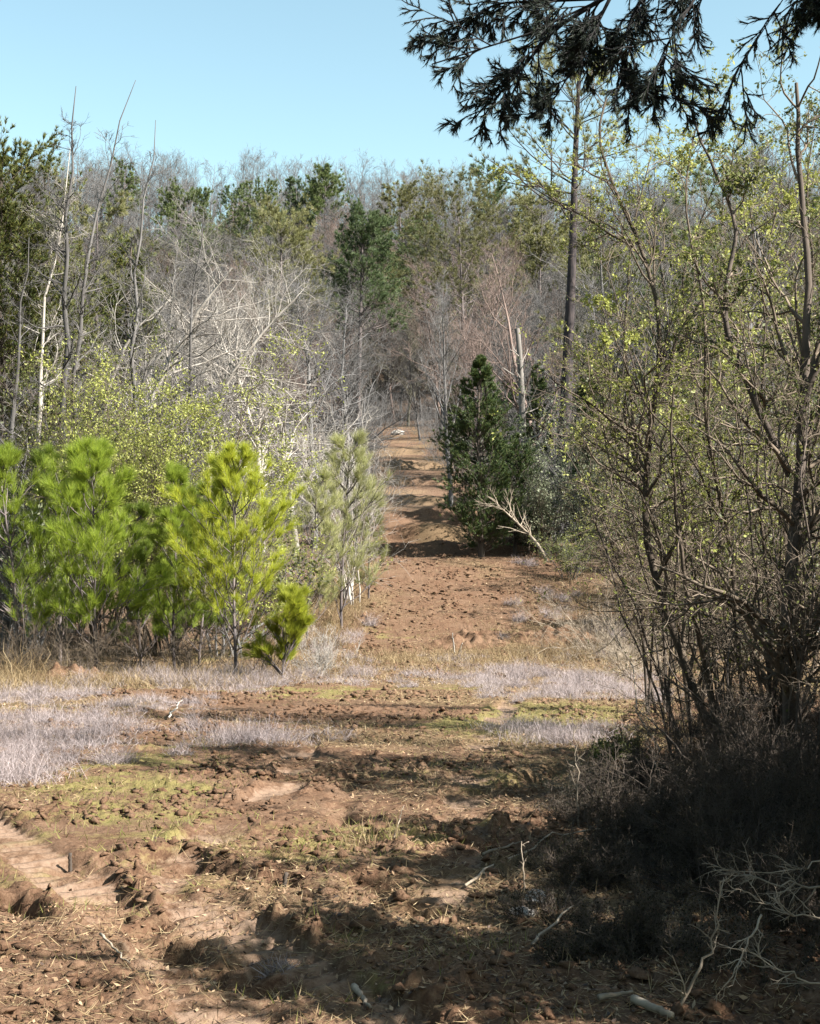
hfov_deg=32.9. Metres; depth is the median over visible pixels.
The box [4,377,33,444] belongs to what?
bare tree
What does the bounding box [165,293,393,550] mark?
dead tree
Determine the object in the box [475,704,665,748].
grass tuft
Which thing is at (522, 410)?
dead tree
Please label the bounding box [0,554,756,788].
dry grass
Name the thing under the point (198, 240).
bare tree
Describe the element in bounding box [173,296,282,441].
bare tree
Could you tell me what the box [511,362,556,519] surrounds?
cedar tree
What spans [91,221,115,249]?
pine tree
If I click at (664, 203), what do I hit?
bare tree
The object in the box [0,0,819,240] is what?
sky
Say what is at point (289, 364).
bare tree
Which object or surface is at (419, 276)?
pine tree
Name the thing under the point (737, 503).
shrub
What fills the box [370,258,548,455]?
bare tree
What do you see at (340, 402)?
bare tree
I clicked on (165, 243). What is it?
bare tree
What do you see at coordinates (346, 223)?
bare tree
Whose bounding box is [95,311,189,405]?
bare tree
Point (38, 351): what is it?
bare tree
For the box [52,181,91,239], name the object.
bare tree
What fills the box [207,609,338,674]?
shrub
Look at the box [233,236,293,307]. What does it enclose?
bare tree
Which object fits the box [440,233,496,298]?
bare tree
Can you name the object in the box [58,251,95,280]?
pine tree
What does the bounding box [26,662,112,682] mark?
dirt mound
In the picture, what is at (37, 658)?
shrub
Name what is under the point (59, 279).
bare tree
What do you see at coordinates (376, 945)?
straw
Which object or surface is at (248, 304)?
bare tree
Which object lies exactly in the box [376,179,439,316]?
pine tree
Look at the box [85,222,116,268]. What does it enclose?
bare tree
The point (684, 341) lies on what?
bare tree
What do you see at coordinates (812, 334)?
bare tree
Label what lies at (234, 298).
bare tree
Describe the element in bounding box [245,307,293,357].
pine tree
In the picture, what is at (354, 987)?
stick
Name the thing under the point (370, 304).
bare tree
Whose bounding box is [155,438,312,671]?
pine sapling
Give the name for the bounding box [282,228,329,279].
bare tree
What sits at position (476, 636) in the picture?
dirt mound
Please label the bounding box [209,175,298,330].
pine tree
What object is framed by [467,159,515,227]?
pine tree
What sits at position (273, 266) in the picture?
bare tree
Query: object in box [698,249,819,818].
thin shrub
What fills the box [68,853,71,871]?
stake
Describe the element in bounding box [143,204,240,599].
bare tree
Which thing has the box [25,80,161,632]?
bare tree
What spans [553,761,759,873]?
bramble
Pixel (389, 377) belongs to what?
bare tree
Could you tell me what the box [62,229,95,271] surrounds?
bare tree
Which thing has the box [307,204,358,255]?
bare tree
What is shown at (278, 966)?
grass tuft
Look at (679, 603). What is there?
shrub
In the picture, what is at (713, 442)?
shrub
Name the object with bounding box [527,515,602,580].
shrub
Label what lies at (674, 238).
thicket shrub
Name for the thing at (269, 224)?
bare tree
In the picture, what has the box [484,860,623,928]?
bramble
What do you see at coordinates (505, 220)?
pine tree
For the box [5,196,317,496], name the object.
dead tree
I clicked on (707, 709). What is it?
bramble
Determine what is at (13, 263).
bare tree
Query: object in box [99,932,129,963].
stick
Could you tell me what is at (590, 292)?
bare tree
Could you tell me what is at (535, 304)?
bare tree
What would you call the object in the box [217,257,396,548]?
dead tree
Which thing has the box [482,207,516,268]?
bare tree
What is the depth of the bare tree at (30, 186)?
206.81 m
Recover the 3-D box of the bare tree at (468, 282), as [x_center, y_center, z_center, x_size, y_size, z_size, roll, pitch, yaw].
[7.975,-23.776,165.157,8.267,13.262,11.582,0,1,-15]
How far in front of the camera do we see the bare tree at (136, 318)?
30.90 m
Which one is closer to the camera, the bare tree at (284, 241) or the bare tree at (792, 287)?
the bare tree at (792, 287)
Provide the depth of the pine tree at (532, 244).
147.22 m
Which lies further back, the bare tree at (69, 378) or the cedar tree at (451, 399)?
the cedar tree at (451, 399)
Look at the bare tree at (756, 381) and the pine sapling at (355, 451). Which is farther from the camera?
the bare tree at (756, 381)
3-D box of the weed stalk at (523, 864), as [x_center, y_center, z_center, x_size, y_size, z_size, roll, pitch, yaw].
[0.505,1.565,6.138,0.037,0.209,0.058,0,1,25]
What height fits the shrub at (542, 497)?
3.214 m
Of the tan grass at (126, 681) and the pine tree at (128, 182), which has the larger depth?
the pine tree at (128, 182)
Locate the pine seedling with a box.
[238,580,316,677]
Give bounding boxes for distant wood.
[3,141,819,296]
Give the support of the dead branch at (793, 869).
on the dead branch at (794, 882)
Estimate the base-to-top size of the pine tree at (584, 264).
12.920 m
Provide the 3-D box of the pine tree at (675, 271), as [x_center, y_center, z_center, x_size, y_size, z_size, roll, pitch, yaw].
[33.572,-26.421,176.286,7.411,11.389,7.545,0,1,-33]
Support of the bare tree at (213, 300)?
on the ground at (34, 855)
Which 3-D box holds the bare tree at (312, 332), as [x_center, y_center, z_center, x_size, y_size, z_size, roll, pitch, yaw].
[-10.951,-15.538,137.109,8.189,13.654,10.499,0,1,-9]
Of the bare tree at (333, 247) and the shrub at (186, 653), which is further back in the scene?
the bare tree at (333, 247)
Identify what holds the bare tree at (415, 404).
on the ground at (34, 855)
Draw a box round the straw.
[0,537,819,1023]
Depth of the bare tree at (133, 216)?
193.50 m
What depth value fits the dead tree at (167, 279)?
40.00 m
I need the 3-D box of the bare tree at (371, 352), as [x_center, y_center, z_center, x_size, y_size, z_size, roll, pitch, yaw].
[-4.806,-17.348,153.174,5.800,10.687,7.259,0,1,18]
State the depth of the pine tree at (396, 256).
191.86 m
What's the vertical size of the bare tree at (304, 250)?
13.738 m
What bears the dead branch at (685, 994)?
on the ground at (34, 855)
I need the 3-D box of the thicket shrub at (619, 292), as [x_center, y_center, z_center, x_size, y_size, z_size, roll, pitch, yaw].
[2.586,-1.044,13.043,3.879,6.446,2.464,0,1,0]
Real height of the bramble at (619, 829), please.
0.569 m
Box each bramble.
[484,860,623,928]
[498,811,681,898]
[528,910,620,970]
[533,743,669,830]
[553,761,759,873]
[560,867,726,971]
[562,793,687,865]
[571,724,704,799]
[573,657,813,810]
[574,778,819,914]
[581,674,819,840]
[610,740,819,891]
[611,658,819,864]
[645,658,814,767]
[663,891,819,996]
[674,778,819,953]
[714,634,819,784]
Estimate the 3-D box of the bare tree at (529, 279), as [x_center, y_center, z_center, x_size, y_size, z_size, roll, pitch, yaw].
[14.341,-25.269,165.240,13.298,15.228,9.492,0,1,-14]
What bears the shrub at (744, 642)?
on the ground at (34, 855)
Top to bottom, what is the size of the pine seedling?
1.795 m
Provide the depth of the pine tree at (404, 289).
165.98 m
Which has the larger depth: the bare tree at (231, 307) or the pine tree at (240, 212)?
the pine tree at (240, 212)
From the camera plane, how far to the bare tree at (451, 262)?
172.54 m
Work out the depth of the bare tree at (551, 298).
151.39 m
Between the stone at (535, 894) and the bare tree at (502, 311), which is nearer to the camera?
the stone at (535, 894)
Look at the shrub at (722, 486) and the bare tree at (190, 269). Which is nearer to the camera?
the shrub at (722, 486)
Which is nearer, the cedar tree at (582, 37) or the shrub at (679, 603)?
the cedar tree at (582, 37)
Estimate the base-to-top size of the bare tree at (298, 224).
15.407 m
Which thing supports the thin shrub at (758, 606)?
on the ground at (34, 855)
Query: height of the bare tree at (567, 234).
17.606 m
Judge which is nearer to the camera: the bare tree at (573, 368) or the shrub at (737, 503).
the shrub at (737, 503)
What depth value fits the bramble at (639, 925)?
4.99 m
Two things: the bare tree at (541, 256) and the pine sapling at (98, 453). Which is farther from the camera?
the bare tree at (541, 256)
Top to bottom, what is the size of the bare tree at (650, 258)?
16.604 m
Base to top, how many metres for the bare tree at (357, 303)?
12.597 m
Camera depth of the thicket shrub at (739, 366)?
8.66 m
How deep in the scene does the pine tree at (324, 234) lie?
216.23 m
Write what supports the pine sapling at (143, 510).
on the ground at (34, 855)
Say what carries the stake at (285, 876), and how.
on the ground at (34, 855)
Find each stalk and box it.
[452,633,455,653]
[520,841,527,889]
[566,725,584,827]
[579,607,678,801]
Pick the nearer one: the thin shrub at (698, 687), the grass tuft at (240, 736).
the thin shrub at (698, 687)
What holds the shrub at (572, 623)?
on the ground at (34, 855)
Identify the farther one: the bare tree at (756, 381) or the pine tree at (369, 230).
the pine tree at (369, 230)
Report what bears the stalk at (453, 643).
on the ground at (34, 855)
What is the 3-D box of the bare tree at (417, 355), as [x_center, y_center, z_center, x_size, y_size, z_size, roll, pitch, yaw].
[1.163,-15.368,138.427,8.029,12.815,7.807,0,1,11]
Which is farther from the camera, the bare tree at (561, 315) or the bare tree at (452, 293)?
the bare tree at (452, 293)
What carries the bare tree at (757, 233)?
on the ground at (34, 855)
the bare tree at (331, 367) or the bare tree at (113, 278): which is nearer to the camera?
the bare tree at (331, 367)
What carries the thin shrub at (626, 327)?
on the ground at (34, 855)
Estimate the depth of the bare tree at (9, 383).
78.28 m
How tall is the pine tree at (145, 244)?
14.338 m
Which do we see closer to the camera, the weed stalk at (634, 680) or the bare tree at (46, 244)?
the weed stalk at (634, 680)
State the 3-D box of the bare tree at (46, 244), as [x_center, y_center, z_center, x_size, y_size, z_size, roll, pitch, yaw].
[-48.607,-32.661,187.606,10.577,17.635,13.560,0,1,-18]
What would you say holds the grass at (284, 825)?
on the ground at (34, 855)
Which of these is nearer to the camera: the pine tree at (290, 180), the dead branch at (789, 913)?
the dead branch at (789, 913)
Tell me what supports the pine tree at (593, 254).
on the ground at (34, 855)
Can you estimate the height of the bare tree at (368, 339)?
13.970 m
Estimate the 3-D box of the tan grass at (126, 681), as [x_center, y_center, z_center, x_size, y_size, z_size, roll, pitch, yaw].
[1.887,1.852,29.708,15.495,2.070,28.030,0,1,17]
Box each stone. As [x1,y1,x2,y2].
[392,429,404,434]
[509,906,535,917]
[525,889,544,901]
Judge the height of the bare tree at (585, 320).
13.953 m
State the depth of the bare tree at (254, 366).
112.34 m
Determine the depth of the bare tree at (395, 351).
135.58 m
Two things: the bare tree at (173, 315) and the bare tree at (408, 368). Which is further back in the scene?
the bare tree at (408, 368)
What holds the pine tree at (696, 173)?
on the ground at (34, 855)
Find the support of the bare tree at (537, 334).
on the ground at (34, 855)
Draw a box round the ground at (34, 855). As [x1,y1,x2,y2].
[0,235,819,1023]
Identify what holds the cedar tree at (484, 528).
on the ground at (34, 855)
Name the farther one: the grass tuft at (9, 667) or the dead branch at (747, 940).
the grass tuft at (9, 667)
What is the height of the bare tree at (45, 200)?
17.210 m
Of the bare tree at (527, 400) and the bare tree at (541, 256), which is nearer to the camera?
the bare tree at (527, 400)
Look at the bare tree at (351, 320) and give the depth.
144.37 m
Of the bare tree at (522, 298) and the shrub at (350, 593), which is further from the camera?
the bare tree at (522, 298)
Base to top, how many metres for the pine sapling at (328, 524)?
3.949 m
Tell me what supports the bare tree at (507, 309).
on the ground at (34, 855)
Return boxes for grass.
[0,550,761,693]
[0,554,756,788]
[0,653,818,1023]
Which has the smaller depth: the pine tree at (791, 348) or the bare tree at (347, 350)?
the pine tree at (791, 348)
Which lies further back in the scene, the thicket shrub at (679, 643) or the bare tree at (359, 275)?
the bare tree at (359, 275)
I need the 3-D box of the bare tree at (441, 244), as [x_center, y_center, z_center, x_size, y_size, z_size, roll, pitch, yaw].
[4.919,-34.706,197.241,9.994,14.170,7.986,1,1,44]
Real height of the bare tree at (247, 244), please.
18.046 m
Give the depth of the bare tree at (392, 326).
158.81 m
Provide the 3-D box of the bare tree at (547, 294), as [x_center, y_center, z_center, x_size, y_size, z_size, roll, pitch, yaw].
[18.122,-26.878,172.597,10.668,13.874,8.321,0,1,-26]
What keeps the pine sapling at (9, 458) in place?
on the ground at (34, 855)
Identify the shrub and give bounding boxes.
[0,320,392,656]
[0,391,154,658]
[0,609,74,672]
[1,306,249,648]
[21,607,136,672]
[74,603,174,675]
[103,573,269,679]
[182,494,338,657]
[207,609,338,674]
[266,389,416,603]
[272,622,364,676]
[455,350,618,538]
[482,75,819,735]
[483,52,819,754]
[495,455,576,555]
[510,570,703,663]
[513,38,819,752]
[526,309,732,712]
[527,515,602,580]
[529,423,668,549]
[530,311,819,769]
[542,602,698,677]
[544,416,668,557]
[553,358,752,528]
[564,158,819,726]
[588,730,649,761]
[593,411,786,608]
[594,446,725,565]
[607,75,819,704]
[623,580,819,795]
[626,558,736,647]
[628,16,819,773]
[636,405,819,610]
[670,228,819,788]
[681,397,819,639]
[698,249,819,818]
[714,582,777,670]
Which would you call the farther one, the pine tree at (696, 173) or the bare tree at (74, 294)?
the bare tree at (74, 294)
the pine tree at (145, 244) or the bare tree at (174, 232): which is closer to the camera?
the pine tree at (145, 244)
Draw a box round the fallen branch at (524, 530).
[473,485,547,560]
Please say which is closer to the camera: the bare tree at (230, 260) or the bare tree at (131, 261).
the bare tree at (131, 261)
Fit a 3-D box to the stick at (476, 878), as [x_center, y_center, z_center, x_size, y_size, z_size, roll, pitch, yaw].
[0.594,1.672,6.833,0.180,0.032,1.401,0,1,36]
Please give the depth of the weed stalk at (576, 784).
7.68 m
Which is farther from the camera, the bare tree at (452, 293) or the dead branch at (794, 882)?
the bare tree at (452, 293)
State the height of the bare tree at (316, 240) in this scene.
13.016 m
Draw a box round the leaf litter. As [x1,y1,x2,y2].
[0,538,819,1023]
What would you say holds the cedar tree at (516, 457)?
on the ground at (34, 855)
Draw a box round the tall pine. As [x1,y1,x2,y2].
[450,5,665,534]
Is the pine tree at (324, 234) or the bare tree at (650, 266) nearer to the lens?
the bare tree at (650, 266)
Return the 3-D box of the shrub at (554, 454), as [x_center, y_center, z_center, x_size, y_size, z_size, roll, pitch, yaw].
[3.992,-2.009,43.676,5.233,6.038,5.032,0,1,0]
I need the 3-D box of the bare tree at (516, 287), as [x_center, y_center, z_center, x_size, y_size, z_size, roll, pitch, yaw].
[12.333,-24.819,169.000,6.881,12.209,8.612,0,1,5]
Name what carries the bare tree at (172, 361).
on the ground at (34, 855)
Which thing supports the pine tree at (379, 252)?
on the ground at (34, 855)
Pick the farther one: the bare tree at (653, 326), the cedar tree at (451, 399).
the bare tree at (653, 326)
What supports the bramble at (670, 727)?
on the ground at (34, 855)
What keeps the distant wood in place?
on the ground at (34, 855)
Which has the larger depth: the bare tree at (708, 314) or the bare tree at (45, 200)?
the bare tree at (45, 200)
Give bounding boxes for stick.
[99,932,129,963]
[168,700,182,717]
[350,983,371,1008]
[464,828,608,886]
[482,840,524,855]
[531,905,573,945]
[597,990,632,1000]
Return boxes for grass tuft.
[0,635,72,678]
[0,737,86,786]
[142,708,336,748]
[250,947,305,978]
[285,613,361,649]
[321,811,411,851]
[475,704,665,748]
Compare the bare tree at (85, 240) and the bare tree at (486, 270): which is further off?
the bare tree at (85, 240)
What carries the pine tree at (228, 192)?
on the ground at (34, 855)
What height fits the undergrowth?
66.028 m
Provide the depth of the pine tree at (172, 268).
176.72 m
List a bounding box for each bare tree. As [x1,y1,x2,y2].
[0,88,128,641]
[0,152,98,637]
[0,238,49,649]
[2,260,49,391]
[3,284,85,415]
[3,327,37,416]
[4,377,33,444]
[5,270,95,415]
[14,185,41,233]
[19,177,56,253]
[21,212,76,270]
[23,250,95,375]
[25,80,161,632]
[28,184,71,273]
[28,335,97,443]
[36,238,104,384]
[50,221,115,288]
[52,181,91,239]
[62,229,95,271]
[70,229,181,356]
[74,205,186,387]
[82,272,121,340]
[83,120,218,621]
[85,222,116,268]
[95,204,159,276]
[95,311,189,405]
[137,305,193,375]
[138,324,186,424]
[141,239,217,333]
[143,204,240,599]
[145,204,200,273]
[151,227,183,289]
[153,242,199,303]
[154,214,192,248]
[154,250,224,340]
[156,296,189,370]
[165,275,287,446]
[169,214,230,283]
[170,262,279,358]
[171,257,256,393]
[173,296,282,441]
[177,270,218,391]
[178,200,258,288]
[180,257,232,318]
[187,255,297,440]
[193,224,250,316]
[197,206,248,287]
[203,322,278,415]
[213,272,268,386]
[216,207,290,287]
[217,198,297,270]
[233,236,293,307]
[237,301,362,498]
[245,232,293,291]
[250,234,298,274]
[251,234,299,312]
[255,256,300,329]
[256,274,316,432]
[261,277,335,423]
[271,284,335,416]
[275,324,333,416]
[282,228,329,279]
[284,234,334,282]
[285,206,315,263]
[286,254,357,388]
[286,315,375,466]
[290,214,393,344]
[292,230,359,319]
[299,271,397,377]
[300,198,375,253]
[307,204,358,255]
[310,228,324,275]
[312,323,391,480]
[321,279,373,405]
[328,322,370,414]
[336,309,431,417]
[340,240,382,312]
[341,273,372,357]
[342,286,415,404]
[342,300,450,423]
[345,278,397,379]
[351,308,379,400]
[351,320,409,417]
[352,307,417,425]
[364,304,403,387]
[369,239,543,406]
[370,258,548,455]
[372,305,437,425]
[374,253,506,425]
[376,315,437,409]
[382,296,449,419]
[387,296,431,399]
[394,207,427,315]
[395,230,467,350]
[396,333,423,440]
[397,247,513,345]
[405,270,477,439]
[410,271,500,506]
[412,258,478,385]
[414,314,495,439]
[421,217,458,280]
[421,240,483,300]
[425,321,510,470]
[433,252,541,390]
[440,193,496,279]
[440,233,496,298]
[444,352,550,478]
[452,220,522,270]
[458,261,496,322]
[458,271,576,424]
[460,227,594,462]
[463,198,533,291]
[467,255,549,340]
[468,314,547,441]
[474,222,526,281]
[476,261,574,363]
[476,291,530,414]
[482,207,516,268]
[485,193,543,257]
[489,274,554,380]
[490,293,562,439]
[492,253,606,433]
[499,261,536,321]
[505,239,554,318]
[506,251,600,423]
[508,204,651,420]
[508,214,554,305]
[511,192,556,302]
[518,240,610,357]
[521,266,594,339]
[522,221,553,297]
[523,232,588,320]
[528,264,560,322]
[529,257,665,434]
[530,234,597,323]
[534,214,587,292]
[545,233,619,314]
[545,323,597,441]
[595,141,743,476]
[620,200,671,270]
[620,225,671,310]
[628,231,669,300]
[628,264,675,397]
[632,264,736,481]
[652,106,819,554]
[657,209,739,293]
[658,207,697,269]
[659,200,693,261]
[662,251,709,338]
[668,251,734,426]
[692,116,819,533]
[694,344,758,456]
[700,200,744,235]
[706,287,769,441]
[719,214,819,331]
[725,297,819,483]
[768,287,819,459]
[776,230,819,305]
[781,261,817,306]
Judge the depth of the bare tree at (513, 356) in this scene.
58.05 m
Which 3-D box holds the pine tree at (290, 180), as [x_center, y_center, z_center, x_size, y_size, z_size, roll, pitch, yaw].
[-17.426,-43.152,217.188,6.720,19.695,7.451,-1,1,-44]
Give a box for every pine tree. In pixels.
[13,206,44,235]
[30,176,157,439]
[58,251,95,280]
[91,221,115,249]
[102,157,148,225]
[128,228,165,279]
[147,176,230,266]
[150,254,199,290]
[200,223,244,291]
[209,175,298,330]
[213,221,243,262]
[215,181,248,290]
[220,192,341,432]
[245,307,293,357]
[282,176,313,237]
[301,162,349,246]
[313,193,414,429]
[314,226,344,251]
[363,267,421,319]
[367,236,396,270]
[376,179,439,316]
[384,256,419,321]
[390,244,421,298]
[391,210,450,343]
[396,159,539,410]
[405,256,442,318]
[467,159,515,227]
[492,184,582,344]
[506,206,556,309]
[534,227,684,418]
[546,207,679,433]
[611,268,722,438]
[619,132,799,452]
[656,261,697,295]
[677,377,753,473]
[680,155,819,494]
[751,293,819,447]
[766,228,796,265]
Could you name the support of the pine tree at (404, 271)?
on the ground at (34, 855)
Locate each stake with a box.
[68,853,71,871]
[282,872,288,887]
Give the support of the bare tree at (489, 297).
on the ground at (34, 855)
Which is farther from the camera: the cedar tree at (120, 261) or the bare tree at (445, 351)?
the bare tree at (445, 351)
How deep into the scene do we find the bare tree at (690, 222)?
216.68 m
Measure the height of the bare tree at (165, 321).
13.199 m
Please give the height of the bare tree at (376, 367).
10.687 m
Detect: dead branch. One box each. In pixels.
[661,872,733,1005]
[694,838,819,930]
[708,929,819,987]
[713,914,763,1001]
[719,852,819,911]
[725,878,819,924]
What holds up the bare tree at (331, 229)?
on the ground at (34, 855)
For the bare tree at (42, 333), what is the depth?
29.43 m
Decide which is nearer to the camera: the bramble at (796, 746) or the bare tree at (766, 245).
the bramble at (796, 746)
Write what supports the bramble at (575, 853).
on the ground at (34, 855)
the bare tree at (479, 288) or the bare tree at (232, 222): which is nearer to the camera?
the bare tree at (479, 288)
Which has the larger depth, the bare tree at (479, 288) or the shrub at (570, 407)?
the bare tree at (479, 288)
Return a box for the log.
[630,994,674,1017]
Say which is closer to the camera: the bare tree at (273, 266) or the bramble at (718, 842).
the bramble at (718, 842)
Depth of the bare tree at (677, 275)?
154.31 m
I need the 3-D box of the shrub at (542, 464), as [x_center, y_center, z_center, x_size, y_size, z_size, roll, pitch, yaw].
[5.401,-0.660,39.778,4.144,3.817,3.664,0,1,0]
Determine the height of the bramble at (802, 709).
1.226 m
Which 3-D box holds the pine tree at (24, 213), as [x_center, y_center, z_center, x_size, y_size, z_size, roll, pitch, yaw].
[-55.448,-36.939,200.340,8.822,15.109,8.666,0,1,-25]
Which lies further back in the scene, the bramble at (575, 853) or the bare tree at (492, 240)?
the bare tree at (492, 240)
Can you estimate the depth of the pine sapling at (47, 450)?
25.57 m
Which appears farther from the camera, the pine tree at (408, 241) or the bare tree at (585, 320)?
the pine tree at (408, 241)
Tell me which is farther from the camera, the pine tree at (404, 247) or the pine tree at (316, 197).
the pine tree at (316, 197)
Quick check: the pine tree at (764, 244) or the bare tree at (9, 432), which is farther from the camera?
the pine tree at (764, 244)
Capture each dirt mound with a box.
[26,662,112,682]
[419,628,509,649]
[502,624,603,647]
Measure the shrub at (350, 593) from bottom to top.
5.439 m
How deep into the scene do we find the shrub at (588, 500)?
37.87 m
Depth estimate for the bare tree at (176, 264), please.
163.45 m
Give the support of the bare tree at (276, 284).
on the ground at (34, 855)
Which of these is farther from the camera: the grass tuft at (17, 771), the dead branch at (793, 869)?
the grass tuft at (17, 771)
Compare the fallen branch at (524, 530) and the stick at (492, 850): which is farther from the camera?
the fallen branch at (524, 530)
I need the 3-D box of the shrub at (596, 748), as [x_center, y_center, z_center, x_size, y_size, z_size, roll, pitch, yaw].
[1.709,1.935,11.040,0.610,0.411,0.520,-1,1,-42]
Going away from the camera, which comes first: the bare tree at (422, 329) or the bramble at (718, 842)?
the bramble at (718, 842)
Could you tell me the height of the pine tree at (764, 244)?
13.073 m
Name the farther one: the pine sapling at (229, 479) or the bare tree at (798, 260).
the bare tree at (798, 260)
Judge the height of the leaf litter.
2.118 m
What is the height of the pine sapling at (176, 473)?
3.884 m
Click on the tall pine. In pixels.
(578, 118)
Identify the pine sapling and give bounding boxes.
[0,440,103,667]
[0,441,127,660]
[31,432,176,668]
[102,498,168,662]
[136,459,214,667]
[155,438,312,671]
[163,475,252,662]
[267,462,350,637]
[272,427,394,627]
[350,473,390,598]
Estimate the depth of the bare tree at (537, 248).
194.34 m
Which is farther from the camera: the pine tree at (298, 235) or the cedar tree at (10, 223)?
the pine tree at (298, 235)
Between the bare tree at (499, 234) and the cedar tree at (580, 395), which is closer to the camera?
the cedar tree at (580, 395)
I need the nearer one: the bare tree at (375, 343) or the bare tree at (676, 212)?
the bare tree at (375, 343)
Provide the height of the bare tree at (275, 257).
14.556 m
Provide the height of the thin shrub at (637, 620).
4.567 m
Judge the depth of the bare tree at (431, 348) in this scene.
116.14 m
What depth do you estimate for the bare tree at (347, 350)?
129.22 m
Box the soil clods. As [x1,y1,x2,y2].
[0,526,819,1023]
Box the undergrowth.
[4,213,819,623]
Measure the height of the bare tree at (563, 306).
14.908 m
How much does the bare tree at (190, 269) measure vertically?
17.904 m
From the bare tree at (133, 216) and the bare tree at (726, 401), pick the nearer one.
the bare tree at (726, 401)
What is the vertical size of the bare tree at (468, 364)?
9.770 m
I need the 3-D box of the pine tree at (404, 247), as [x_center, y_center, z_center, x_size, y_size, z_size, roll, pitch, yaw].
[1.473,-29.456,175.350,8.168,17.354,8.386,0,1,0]
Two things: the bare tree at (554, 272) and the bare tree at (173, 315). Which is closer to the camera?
the bare tree at (173, 315)
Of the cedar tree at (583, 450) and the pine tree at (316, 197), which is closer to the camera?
the cedar tree at (583, 450)
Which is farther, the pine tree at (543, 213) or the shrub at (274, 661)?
the pine tree at (543, 213)
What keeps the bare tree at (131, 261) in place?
on the ground at (34, 855)
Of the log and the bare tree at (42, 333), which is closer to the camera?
the log
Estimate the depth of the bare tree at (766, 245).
182.66 m
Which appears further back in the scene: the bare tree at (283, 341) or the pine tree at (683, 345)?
the bare tree at (283, 341)
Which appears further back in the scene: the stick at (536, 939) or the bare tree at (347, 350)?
the bare tree at (347, 350)
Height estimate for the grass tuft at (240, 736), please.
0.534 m
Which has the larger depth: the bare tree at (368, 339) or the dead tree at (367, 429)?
the bare tree at (368, 339)
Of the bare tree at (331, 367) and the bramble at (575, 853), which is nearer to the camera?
the bramble at (575, 853)
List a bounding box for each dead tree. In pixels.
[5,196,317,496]
[14,239,236,482]
[107,210,251,506]
[138,237,344,488]
[144,277,352,550]
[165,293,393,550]
[184,217,321,523]
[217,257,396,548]
[257,281,434,536]
[501,328,542,525]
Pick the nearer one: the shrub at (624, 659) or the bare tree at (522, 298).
the shrub at (624, 659)
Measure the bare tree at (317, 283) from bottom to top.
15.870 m
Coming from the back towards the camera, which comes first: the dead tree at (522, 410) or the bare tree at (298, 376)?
the bare tree at (298, 376)
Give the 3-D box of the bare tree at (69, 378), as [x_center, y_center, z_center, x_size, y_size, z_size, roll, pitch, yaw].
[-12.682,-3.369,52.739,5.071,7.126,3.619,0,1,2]
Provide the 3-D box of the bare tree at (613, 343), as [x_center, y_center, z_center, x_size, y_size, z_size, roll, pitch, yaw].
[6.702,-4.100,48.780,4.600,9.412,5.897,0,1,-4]
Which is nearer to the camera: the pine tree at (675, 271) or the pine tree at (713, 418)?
the pine tree at (713, 418)
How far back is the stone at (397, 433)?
124.70 m
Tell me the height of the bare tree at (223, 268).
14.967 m
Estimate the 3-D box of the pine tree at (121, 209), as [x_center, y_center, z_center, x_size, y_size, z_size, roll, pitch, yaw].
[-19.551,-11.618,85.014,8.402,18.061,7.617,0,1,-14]
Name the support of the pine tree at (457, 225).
on the ground at (34, 855)
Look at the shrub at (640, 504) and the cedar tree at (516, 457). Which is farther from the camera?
the cedar tree at (516, 457)
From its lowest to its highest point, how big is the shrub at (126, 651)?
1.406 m
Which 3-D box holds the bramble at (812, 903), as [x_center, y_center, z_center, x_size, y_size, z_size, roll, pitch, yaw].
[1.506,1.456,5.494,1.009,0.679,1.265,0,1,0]
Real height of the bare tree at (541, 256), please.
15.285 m
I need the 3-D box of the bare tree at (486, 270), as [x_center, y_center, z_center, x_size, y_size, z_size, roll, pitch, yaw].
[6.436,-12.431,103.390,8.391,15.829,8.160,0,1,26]
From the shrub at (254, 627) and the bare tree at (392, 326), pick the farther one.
the bare tree at (392, 326)
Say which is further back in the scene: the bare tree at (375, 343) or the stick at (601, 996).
the bare tree at (375, 343)
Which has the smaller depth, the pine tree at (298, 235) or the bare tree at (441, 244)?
the pine tree at (298, 235)
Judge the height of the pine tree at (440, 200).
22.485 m
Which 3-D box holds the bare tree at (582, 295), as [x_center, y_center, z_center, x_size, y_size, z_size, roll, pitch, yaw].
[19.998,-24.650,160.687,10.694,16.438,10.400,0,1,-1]
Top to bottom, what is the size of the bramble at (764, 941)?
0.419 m
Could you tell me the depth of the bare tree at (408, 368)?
147.02 m
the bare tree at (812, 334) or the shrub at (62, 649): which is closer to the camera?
the shrub at (62, 649)
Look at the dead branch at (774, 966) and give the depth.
4.32 m
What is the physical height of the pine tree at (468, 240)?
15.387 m
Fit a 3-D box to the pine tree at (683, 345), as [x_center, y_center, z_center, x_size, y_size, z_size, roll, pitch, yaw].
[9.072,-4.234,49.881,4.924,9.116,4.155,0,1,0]
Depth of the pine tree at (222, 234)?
219.49 m
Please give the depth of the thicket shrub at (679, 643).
10.00 m
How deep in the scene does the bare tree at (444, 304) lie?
61.18 m
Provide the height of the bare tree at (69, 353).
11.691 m
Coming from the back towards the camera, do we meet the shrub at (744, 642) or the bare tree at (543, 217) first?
the bare tree at (543, 217)
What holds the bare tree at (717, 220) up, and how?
on the ground at (34, 855)
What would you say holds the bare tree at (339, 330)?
on the ground at (34, 855)
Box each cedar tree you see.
[0,116,137,620]
[52,227,193,495]
[397,0,819,155]
[426,354,530,556]
[438,365,470,468]
[467,432,568,555]
[488,375,518,479]
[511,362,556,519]
[563,373,625,548]
[570,351,602,480]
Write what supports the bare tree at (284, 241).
on the ground at (34, 855)
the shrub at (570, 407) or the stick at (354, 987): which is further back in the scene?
the shrub at (570, 407)
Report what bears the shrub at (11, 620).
on the ground at (34, 855)

